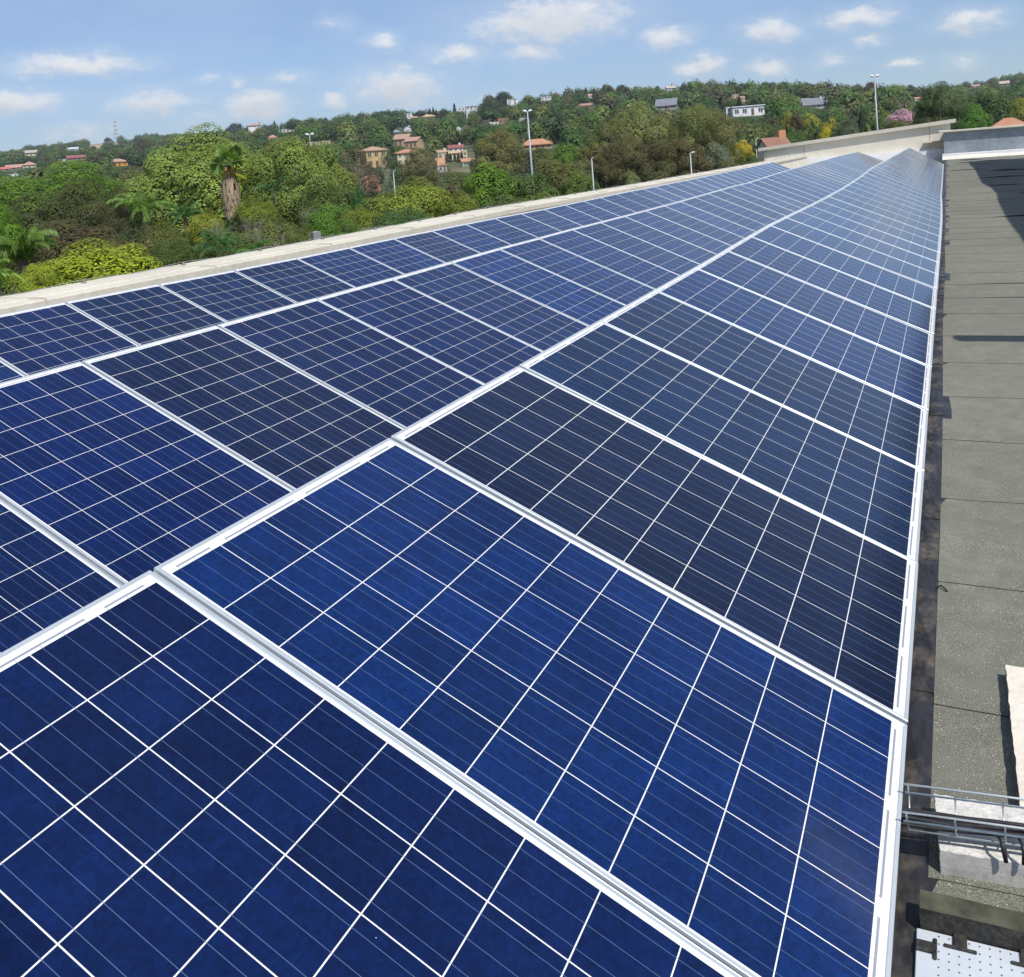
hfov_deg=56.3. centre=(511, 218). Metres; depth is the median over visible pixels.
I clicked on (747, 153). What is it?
leafy tree
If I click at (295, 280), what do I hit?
solar panel
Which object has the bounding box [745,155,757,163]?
leafy tree
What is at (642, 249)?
solar panel
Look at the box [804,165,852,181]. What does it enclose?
solar panel
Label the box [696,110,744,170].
leafy tree
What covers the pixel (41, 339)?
solar panel
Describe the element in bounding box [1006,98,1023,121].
leafy tree
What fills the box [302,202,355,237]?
leafy shrub
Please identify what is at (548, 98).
house
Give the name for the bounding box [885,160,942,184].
solar panel
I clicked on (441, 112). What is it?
leafy tree
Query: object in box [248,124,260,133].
house
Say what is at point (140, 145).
leafy tree
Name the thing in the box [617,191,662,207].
solar panel
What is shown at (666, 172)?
leafy tree
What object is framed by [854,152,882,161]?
solar panel
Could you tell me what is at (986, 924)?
timber beam
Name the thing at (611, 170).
leafy tree
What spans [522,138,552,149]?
house
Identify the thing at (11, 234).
leafy tree
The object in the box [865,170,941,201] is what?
solar panel
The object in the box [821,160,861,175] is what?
solar panel
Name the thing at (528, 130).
lamp post
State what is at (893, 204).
solar panel
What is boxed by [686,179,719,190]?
solar panel
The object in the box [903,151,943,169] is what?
solar panel
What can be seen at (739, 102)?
cypress tree
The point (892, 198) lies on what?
solar panel
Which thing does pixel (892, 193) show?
solar panel
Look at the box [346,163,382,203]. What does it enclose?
leafy tree
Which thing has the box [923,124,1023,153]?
side wall
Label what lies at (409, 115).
house
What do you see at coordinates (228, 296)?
solar panel
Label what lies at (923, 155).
solar panel
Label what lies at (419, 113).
leafy tree
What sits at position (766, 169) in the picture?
solar panel
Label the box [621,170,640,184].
leafy tree
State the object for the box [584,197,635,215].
solar panel
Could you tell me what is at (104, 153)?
leafy tree
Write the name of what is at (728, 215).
solar panel
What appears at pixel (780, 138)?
house
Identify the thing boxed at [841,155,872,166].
solar panel
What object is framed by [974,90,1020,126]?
leafy tree
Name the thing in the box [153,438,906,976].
solar panel
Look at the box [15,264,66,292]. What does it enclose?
leafy shrub
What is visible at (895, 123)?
leafy tree
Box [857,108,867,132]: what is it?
conifer tree
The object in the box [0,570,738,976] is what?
solar panel
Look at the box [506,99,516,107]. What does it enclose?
house
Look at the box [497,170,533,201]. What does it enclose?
leafy tree
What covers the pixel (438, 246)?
solar panel
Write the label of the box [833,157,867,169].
solar panel
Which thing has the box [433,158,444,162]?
house
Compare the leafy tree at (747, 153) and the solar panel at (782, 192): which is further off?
the leafy tree at (747, 153)
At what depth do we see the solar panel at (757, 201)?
18.93 m
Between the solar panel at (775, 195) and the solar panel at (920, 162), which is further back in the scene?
the solar panel at (920, 162)
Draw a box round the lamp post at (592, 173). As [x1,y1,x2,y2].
[591,157,594,190]
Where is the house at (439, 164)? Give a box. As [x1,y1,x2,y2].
[434,162,447,172]
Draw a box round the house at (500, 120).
[497,118,503,123]
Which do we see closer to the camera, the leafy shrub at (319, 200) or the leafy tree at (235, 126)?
the leafy shrub at (319, 200)
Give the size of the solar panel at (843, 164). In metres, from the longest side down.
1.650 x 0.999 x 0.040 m
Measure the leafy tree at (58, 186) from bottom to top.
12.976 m
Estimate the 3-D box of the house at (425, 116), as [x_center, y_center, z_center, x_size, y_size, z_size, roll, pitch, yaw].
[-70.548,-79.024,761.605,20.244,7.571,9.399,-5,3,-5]
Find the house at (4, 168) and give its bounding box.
[0,166,10,170]
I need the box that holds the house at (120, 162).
[112,159,127,166]
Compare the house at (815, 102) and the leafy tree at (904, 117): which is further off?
the house at (815, 102)
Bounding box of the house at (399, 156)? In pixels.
[392,149,419,164]
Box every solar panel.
[0,302,138,375]
[0,360,24,382]
[0,361,292,584]
[0,499,121,652]
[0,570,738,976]
[65,284,225,344]
[82,325,403,490]
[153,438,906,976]
[158,270,294,321]
[217,298,483,428]
[234,258,354,302]
[297,247,403,286]
[316,278,542,383]
[348,238,444,273]
[391,262,587,350]
[391,366,918,723]
[393,230,478,262]
[431,224,510,252]
[450,248,625,325]
[465,218,537,243]
[495,213,559,236]
[498,238,654,304]
[519,320,923,562]
[520,209,581,230]
[538,229,679,288]
[544,205,601,225]
[564,201,619,220]
[572,222,698,274]
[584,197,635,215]
[600,194,650,211]
[600,216,715,263]
[600,290,927,470]
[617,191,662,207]
[624,210,730,253]
[630,189,674,204]
[643,187,684,201]
[645,205,742,245]
[654,184,694,198]
[655,267,931,410]
[663,201,755,237]
[666,182,704,195]
[677,180,712,193]
[680,197,765,230]
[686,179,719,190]
[694,177,727,188]
[695,193,775,224]
[695,250,933,367]
[704,175,734,186]
[707,190,784,219]
[711,174,742,184]
[718,172,748,182]
[720,187,793,215]
[725,171,753,181]
[725,236,935,334]
[731,185,800,211]
[733,170,759,179]
[738,169,764,177]
[739,182,807,207]
[743,167,768,176]
[749,166,773,174]
[749,180,814,204]
[749,225,936,308]
[755,165,778,173]
[757,177,820,201]
[760,164,782,171]
[764,163,785,170]
[764,175,826,198]
[768,217,938,288]
[769,162,789,169]
[772,173,830,195]
[779,171,835,192]
[784,170,840,190]
[784,210,939,273]
[789,168,843,187]
[796,167,846,185]
[798,205,940,262]
[800,166,849,183]
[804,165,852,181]
[808,163,854,179]
[810,200,940,252]
[813,162,857,178]
[817,161,859,176]
[820,196,941,243]
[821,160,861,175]
[824,159,863,173]
[827,158,865,172]
[828,192,941,236]
[830,158,866,170]
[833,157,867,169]
[835,188,941,229]
[837,156,869,168]
[839,156,871,167]
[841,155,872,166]
[842,185,942,223]
[845,154,874,165]
[846,154,876,164]
[847,182,942,217]
[849,153,878,163]
[850,153,878,162]
[852,179,942,213]
[853,152,880,162]
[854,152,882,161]
[857,176,942,209]
[861,173,942,205]
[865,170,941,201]
[868,168,941,198]
[872,166,941,195]
[875,164,941,193]
[878,163,941,190]
[881,162,942,188]
[883,161,942,186]
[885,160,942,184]
[887,158,942,182]
[890,157,942,181]
[891,156,942,179]
[893,155,942,177]
[895,155,942,176]
[896,154,942,175]
[898,153,942,173]
[899,153,942,172]
[900,152,942,171]
[901,151,943,170]
[903,150,943,168]
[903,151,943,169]
[905,149,943,167]
[907,148,943,166]
[908,148,943,165]
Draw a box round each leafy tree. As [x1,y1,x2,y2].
[0,160,136,262]
[0,177,146,283]
[0,200,30,294]
[89,151,116,167]
[92,186,170,245]
[124,121,290,254]
[126,138,154,161]
[225,123,242,132]
[242,134,360,240]
[284,120,303,130]
[334,144,377,192]
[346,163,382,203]
[369,110,393,119]
[376,152,395,210]
[383,154,396,168]
[391,160,400,172]
[398,147,441,208]
[405,150,432,178]
[413,110,424,116]
[437,163,451,174]
[438,109,448,117]
[438,171,475,211]
[458,161,523,209]
[468,157,476,171]
[473,127,527,178]
[480,96,503,120]
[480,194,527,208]
[496,91,513,103]
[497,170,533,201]
[515,172,561,202]
[523,112,537,123]
[528,190,560,200]
[533,159,580,196]
[535,147,552,154]
[545,143,581,181]
[561,170,599,195]
[572,157,591,187]
[573,143,612,187]
[582,119,642,188]
[591,157,619,187]
[600,133,671,187]
[610,100,684,176]
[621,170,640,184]
[639,159,676,181]
[648,138,713,179]
[662,103,724,174]
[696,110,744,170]
[696,142,733,172]
[706,78,717,86]
[713,160,738,169]
[730,140,754,164]
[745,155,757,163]
[765,122,785,137]
[779,110,793,132]
[786,126,809,142]
[789,111,804,135]
[798,113,826,139]
[819,127,833,138]
[821,116,840,130]
[829,119,860,136]
[863,82,877,90]
[869,110,897,130]
[883,108,915,128]
[883,120,912,128]
[907,84,914,96]
[912,94,949,123]
[913,80,968,129]
[947,92,981,129]
[958,102,992,128]
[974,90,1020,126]
[996,90,1023,117]
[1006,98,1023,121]
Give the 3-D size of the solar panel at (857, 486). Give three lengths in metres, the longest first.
1.650 x 0.999 x 0.042 m
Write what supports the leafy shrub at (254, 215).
on the ground
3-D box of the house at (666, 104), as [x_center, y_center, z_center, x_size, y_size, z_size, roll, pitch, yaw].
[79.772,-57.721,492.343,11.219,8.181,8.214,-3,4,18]
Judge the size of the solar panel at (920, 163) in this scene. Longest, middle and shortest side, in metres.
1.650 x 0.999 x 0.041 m
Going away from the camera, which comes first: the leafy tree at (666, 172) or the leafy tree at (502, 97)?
the leafy tree at (666, 172)
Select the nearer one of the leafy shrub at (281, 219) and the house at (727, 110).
the leafy shrub at (281, 219)
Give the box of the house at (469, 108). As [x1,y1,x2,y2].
[465,106,477,117]
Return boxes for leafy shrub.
[0,217,128,282]
[1,237,162,294]
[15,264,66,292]
[92,237,137,273]
[101,220,157,269]
[134,220,187,266]
[136,237,200,268]
[185,208,225,249]
[189,202,293,256]
[193,227,256,260]
[233,195,280,235]
[242,217,301,249]
[279,222,313,245]
[289,176,377,237]
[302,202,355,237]
[332,218,361,236]
[343,204,384,230]
[349,184,373,223]
[358,175,454,225]
[367,207,430,229]
[435,190,479,214]
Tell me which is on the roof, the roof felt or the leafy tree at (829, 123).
the roof felt
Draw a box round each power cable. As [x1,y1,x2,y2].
[901,814,1023,835]
[901,821,1021,838]
[902,807,959,815]
[902,810,1023,826]
[922,817,1023,832]
[924,817,968,822]
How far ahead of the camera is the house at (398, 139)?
404.57 m
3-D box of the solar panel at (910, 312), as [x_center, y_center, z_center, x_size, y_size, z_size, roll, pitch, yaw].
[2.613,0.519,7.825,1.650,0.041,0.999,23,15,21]
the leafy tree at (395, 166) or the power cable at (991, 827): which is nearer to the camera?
the power cable at (991, 827)
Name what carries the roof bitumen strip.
on the roof
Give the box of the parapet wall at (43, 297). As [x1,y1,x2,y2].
[0,155,807,314]
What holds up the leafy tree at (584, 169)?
on the ground
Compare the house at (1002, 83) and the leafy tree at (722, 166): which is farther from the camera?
the house at (1002, 83)
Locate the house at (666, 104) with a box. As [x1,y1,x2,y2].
[655,98,678,109]
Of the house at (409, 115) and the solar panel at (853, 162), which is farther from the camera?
the house at (409, 115)
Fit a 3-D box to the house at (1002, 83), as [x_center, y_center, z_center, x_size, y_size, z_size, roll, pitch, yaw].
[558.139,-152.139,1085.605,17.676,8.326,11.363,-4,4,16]
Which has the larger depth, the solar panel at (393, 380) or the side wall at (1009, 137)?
the side wall at (1009, 137)
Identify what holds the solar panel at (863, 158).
on the mounting rack
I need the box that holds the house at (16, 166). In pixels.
[5,164,22,169]
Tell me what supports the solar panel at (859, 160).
on the mounting rack
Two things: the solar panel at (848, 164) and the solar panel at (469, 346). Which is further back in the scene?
the solar panel at (848, 164)
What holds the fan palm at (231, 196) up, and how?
on the ground
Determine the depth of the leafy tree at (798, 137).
133.17 m
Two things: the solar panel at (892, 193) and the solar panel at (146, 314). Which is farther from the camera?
the solar panel at (892, 193)
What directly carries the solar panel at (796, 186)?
on the mounting rack
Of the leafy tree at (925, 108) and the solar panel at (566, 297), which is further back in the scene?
the leafy tree at (925, 108)
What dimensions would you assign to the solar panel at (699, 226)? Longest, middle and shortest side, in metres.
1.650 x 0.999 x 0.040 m
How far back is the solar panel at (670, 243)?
12.49 m
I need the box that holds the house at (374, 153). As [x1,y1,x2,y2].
[359,146,387,168]
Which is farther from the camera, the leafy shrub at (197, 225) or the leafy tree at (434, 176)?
the leafy tree at (434, 176)
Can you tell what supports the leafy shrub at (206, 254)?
on the ground
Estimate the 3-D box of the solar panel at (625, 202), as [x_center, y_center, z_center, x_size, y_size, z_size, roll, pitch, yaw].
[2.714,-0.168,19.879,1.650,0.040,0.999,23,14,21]
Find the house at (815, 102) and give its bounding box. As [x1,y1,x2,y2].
[801,96,827,108]
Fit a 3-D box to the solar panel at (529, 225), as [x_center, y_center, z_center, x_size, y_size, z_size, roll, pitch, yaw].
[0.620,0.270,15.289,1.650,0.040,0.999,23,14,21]
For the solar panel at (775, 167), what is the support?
on the mounting rack
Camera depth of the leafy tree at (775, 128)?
143.26 m
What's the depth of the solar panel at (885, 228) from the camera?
12.39 m
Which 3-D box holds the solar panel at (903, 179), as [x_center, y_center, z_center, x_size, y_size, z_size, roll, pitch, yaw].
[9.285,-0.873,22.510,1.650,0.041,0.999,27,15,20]
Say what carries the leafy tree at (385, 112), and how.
on the ground
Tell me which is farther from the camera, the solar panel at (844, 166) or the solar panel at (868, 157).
the solar panel at (868, 157)
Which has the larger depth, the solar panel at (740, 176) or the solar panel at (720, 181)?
the solar panel at (740, 176)
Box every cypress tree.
[455,131,460,144]
[737,96,741,105]
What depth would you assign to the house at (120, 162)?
576.70 m
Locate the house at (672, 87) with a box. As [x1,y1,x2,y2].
[665,85,675,90]
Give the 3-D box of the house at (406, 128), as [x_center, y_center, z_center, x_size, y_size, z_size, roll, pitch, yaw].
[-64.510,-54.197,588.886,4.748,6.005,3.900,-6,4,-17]
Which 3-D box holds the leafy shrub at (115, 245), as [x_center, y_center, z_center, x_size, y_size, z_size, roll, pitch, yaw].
[-12.398,4.813,30.705,1.416,8.452,1.435,-2,4,37]
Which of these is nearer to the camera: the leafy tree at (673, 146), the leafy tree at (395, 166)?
the leafy tree at (673, 146)
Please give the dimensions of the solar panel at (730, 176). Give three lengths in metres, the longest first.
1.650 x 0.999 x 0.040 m
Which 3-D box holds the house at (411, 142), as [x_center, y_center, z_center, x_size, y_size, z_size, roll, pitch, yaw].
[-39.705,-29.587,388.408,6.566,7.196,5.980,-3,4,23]
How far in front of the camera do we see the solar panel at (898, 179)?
21.68 m
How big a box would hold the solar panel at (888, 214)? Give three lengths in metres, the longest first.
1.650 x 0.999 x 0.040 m
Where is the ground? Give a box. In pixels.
[0,85,1021,295]
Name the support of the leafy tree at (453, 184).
on the ground
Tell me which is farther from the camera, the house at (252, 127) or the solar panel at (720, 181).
the house at (252, 127)
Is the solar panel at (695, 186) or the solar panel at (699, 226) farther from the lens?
the solar panel at (695, 186)
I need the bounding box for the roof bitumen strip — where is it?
[891,160,951,976]
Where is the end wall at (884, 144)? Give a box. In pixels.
[758,119,955,163]
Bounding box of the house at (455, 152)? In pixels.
[446,150,460,159]
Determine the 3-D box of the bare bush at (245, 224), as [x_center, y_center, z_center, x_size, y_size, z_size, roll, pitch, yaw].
[-9.826,0.992,34.683,2.718,2.226,2.469,-7,4,-32]
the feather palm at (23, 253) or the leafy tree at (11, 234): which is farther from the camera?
the leafy tree at (11, 234)
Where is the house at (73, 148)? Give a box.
[67,147,78,150]
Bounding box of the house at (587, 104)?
[578,103,593,106]
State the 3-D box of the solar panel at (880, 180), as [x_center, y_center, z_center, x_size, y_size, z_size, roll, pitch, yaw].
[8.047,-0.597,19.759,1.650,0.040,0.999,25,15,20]
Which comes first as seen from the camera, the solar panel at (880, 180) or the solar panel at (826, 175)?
the solar panel at (880, 180)
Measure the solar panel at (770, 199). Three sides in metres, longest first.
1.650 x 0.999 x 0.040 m
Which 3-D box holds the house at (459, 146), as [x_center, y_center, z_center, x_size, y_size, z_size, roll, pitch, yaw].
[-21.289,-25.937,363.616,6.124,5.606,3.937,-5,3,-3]
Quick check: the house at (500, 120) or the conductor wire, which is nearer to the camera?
the conductor wire
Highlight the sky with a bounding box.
[0,0,1023,151]
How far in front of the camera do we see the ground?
353.20 m
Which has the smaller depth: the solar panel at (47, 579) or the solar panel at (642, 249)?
the solar panel at (47, 579)
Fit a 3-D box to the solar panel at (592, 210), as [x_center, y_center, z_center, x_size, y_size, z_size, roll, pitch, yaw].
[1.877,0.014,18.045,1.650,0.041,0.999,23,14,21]
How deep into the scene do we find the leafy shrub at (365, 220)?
35.39 m
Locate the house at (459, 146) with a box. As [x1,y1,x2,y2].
[447,143,463,150]
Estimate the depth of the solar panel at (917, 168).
29.90 m
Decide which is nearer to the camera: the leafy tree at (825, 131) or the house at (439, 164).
the leafy tree at (825, 131)
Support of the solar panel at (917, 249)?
on the mounting rack
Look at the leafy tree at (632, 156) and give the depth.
101.59 m
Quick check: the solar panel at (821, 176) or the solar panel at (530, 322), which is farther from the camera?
the solar panel at (821, 176)
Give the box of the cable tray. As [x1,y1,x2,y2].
[902,783,1023,846]
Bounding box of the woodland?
[0,72,1023,251]
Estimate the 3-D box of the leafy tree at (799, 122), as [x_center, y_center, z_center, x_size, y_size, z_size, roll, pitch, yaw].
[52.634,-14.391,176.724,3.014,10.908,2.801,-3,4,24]
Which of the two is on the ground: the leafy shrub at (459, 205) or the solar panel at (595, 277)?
the leafy shrub at (459, 205)
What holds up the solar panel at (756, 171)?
on the mounting rack
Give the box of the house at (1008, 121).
[990,117,1023,126]
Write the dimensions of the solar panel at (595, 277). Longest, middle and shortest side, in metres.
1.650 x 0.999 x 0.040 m
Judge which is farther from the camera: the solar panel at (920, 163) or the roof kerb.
the roof kerb
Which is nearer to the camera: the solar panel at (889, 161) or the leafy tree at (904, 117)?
the solar panel at (889, 161)
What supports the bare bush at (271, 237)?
on the ground
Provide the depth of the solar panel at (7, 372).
6.54 m
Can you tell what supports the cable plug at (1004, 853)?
hanging from the power cable at (918, 819)
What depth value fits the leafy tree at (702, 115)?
112.21 m
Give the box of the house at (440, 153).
[435,148,446,158]
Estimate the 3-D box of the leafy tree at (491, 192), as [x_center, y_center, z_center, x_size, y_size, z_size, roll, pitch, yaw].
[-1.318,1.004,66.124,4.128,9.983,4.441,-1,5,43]
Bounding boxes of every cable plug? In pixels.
[997,832,1008,862]
[1017,838,1023,865]
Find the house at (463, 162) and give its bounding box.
[459,158,475,166]
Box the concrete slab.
[1005,665,1023,806]
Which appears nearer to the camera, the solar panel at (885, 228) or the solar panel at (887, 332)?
the solar panel at (887, 332)
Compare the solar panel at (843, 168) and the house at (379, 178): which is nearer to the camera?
the solar panel at (843, 168)
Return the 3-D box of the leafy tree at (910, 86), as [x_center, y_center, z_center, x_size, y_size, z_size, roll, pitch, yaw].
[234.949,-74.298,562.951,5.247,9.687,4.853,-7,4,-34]
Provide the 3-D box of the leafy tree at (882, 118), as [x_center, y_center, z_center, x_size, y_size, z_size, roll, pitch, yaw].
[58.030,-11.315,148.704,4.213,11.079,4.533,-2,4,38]
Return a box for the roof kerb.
[942,149,1023,159]
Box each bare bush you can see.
[199,217,267,248]
[242,227,285,251]
[300,205,319,226]
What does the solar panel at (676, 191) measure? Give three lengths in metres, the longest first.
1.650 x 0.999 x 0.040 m
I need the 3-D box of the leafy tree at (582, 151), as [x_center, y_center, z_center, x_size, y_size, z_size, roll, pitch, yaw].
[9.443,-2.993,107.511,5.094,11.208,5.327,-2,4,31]
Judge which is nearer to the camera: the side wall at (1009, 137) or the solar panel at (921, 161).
the solar panel at (921, 161)
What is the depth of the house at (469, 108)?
728.32 m
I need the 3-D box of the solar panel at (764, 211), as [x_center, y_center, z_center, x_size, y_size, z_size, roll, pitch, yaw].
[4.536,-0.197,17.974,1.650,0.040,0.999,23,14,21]
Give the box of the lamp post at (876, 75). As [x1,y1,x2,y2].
[870,74,878,129]
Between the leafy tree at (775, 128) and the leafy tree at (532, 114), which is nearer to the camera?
the leafy tree at (775, 128)
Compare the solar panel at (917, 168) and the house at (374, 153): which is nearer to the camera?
the solar panel at (917, 168)
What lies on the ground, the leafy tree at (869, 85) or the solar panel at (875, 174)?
the leafy tree at (869, 85)
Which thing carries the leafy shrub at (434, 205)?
on the ground
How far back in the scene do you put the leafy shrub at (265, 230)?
32.85 m
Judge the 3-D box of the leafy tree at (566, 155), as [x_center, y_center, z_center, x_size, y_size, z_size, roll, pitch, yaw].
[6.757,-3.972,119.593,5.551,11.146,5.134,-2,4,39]
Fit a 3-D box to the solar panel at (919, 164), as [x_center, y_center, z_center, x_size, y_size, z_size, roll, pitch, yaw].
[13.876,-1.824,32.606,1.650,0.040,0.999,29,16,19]
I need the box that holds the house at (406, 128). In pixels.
[403,126,410,131]
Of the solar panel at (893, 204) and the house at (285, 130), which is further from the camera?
the house at (285, 130)
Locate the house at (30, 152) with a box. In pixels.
[22,150,36,155]
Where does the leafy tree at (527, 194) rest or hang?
on the ground
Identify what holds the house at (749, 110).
on the ground
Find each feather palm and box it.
[0,225,58,288]
[0,258,27,295]
[105,191,174,247]
[161,200,205,243]
[188,227,246,260]
[232,239,274,253]
[252,175,290,216]
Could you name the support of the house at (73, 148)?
on the ground
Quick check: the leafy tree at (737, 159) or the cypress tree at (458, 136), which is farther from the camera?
the cypress tree at (458, 136)
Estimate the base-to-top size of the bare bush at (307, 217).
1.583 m
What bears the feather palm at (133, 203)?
on the ground
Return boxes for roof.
[929,158,943,693]
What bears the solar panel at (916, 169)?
on the mounting rack
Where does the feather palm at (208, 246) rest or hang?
on the ground
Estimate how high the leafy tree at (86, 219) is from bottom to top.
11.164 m
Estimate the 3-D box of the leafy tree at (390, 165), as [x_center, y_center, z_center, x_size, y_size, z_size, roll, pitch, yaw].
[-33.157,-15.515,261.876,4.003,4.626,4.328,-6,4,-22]
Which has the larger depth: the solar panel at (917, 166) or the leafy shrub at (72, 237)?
the leafy shrub at (72, 237)
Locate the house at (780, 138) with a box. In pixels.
[756,130,790,161]
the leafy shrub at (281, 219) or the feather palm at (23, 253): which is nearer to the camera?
the feather palm at (23, 253)
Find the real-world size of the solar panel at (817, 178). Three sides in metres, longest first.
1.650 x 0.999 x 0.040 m
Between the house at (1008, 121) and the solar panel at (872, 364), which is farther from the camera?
the house at (1008, 121)
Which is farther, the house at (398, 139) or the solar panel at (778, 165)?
the house at (398, 139)
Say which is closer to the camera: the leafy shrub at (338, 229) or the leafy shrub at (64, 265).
the leafy shrub at (64, 265)
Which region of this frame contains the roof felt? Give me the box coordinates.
[928,155,1023,912]
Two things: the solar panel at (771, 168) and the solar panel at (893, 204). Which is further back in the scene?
the solar panel at (771, 168)
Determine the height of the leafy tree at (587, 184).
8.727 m
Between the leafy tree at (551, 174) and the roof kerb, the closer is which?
the roof kerb
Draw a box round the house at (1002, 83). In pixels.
[998,80,1011,85]
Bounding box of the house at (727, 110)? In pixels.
[723,107,730,116]
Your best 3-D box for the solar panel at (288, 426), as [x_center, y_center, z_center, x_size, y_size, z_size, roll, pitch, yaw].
[-1.323,1.018,5.130,1.650,0.040,0.999,23,14,21]
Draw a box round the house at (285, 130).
[281,129,293,131]
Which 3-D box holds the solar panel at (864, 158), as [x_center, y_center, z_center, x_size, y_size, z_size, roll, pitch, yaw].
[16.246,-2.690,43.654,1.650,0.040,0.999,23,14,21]
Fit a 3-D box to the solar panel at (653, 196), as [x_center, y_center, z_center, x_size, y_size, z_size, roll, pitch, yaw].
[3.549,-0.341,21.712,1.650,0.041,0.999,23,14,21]
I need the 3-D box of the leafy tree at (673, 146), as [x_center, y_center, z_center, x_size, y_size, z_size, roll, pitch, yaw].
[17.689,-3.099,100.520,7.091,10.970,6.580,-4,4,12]
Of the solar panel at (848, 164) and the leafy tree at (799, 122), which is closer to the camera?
the solar panel at (848, 164)
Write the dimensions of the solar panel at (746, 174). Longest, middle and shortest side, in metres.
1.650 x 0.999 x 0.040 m
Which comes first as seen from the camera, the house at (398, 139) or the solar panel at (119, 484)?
the solar panel at (119, 484)
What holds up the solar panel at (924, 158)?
on the mounting rack
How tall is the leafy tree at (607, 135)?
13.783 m
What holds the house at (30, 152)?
on the ground
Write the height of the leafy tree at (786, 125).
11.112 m
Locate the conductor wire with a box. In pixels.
[0,155,796,296]
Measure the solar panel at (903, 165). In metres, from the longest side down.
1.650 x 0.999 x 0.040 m
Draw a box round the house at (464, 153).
[461,150,466,157]
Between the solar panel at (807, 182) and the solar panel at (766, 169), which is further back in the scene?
the solar panel at (766, 169)
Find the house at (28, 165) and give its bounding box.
[22,162,35,168]
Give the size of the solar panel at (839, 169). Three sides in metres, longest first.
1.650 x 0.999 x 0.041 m
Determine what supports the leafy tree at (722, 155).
on the ground
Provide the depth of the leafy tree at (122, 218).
63.83 m
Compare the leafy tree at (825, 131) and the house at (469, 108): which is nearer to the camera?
the leafy tree at (825, 131)
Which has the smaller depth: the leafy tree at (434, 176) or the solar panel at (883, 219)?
the solar panel at (883, 219)
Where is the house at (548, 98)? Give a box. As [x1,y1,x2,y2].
[540,96,550,101]
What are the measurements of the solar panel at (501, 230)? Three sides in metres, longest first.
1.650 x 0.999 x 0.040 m
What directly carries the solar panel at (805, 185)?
on the mounting rack
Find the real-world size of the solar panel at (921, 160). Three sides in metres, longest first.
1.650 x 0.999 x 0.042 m
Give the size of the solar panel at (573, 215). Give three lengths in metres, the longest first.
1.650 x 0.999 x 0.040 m
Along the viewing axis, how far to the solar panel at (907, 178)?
23.45 m
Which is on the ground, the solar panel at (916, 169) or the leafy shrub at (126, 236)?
the leafy shrub at (126, 236)
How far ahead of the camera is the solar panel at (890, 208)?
15.17 m
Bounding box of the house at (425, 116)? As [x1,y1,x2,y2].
[411,114,434,121]
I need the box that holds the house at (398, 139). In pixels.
[393,133,412,145]
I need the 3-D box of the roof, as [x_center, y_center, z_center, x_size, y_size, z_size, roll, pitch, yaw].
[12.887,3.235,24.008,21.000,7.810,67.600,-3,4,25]
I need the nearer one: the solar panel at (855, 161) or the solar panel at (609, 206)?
the solar panel at (609, 206)
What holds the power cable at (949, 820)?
in the cable tray
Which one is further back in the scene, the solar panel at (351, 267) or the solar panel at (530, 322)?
the solar panel at (351, 267)
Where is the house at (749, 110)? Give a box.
[729,104,765,116]
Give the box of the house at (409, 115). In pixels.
[406,113,411,121]
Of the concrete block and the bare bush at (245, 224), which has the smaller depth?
the concrete block
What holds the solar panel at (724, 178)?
on the mounting rack
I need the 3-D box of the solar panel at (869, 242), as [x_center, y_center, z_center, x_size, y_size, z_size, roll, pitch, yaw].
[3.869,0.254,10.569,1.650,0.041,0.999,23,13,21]
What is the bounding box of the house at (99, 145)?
[82,142,132,148]
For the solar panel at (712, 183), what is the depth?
27.33 m
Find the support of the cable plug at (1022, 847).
hanging from the power cable at (918, 819)
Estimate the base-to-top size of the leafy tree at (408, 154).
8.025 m
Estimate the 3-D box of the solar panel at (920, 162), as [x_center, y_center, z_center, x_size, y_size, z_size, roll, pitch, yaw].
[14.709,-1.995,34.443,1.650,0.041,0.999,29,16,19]
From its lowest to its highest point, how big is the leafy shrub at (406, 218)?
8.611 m
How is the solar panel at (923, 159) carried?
on the mounting rack
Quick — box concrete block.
[934,794,1023,887]
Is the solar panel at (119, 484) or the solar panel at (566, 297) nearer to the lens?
the solar panel at (119, 484)
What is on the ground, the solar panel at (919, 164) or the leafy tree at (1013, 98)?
the leafy tree at (1013, 98)
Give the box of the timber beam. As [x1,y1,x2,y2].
[919,889,1023,952]
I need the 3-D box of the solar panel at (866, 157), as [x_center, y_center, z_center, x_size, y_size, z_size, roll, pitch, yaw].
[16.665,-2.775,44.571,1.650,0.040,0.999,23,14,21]
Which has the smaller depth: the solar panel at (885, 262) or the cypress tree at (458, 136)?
the solar panel at (885, 262)
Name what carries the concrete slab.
on the roof felt
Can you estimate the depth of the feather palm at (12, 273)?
17.64 m
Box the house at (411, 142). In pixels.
[403,136,423,148]
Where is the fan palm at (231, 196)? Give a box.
[206,145,246,244]
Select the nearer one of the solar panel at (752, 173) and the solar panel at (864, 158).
the solar panel at (752, 173)
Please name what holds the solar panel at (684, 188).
on the mounting rack
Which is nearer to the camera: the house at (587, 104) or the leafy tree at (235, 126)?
the house at (587, 104)
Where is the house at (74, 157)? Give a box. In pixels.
[66,154,86,160]
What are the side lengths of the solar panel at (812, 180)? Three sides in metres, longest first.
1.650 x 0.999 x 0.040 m
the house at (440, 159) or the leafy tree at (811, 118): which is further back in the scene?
the house at (440, 159)
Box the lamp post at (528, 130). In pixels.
[523,109,534,191]
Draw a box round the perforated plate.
[915,928,1023,976]
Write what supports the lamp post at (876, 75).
on the ground
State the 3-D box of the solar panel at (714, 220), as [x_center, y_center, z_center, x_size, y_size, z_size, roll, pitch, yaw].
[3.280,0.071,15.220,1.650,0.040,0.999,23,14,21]
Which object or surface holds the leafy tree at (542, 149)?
on the ground

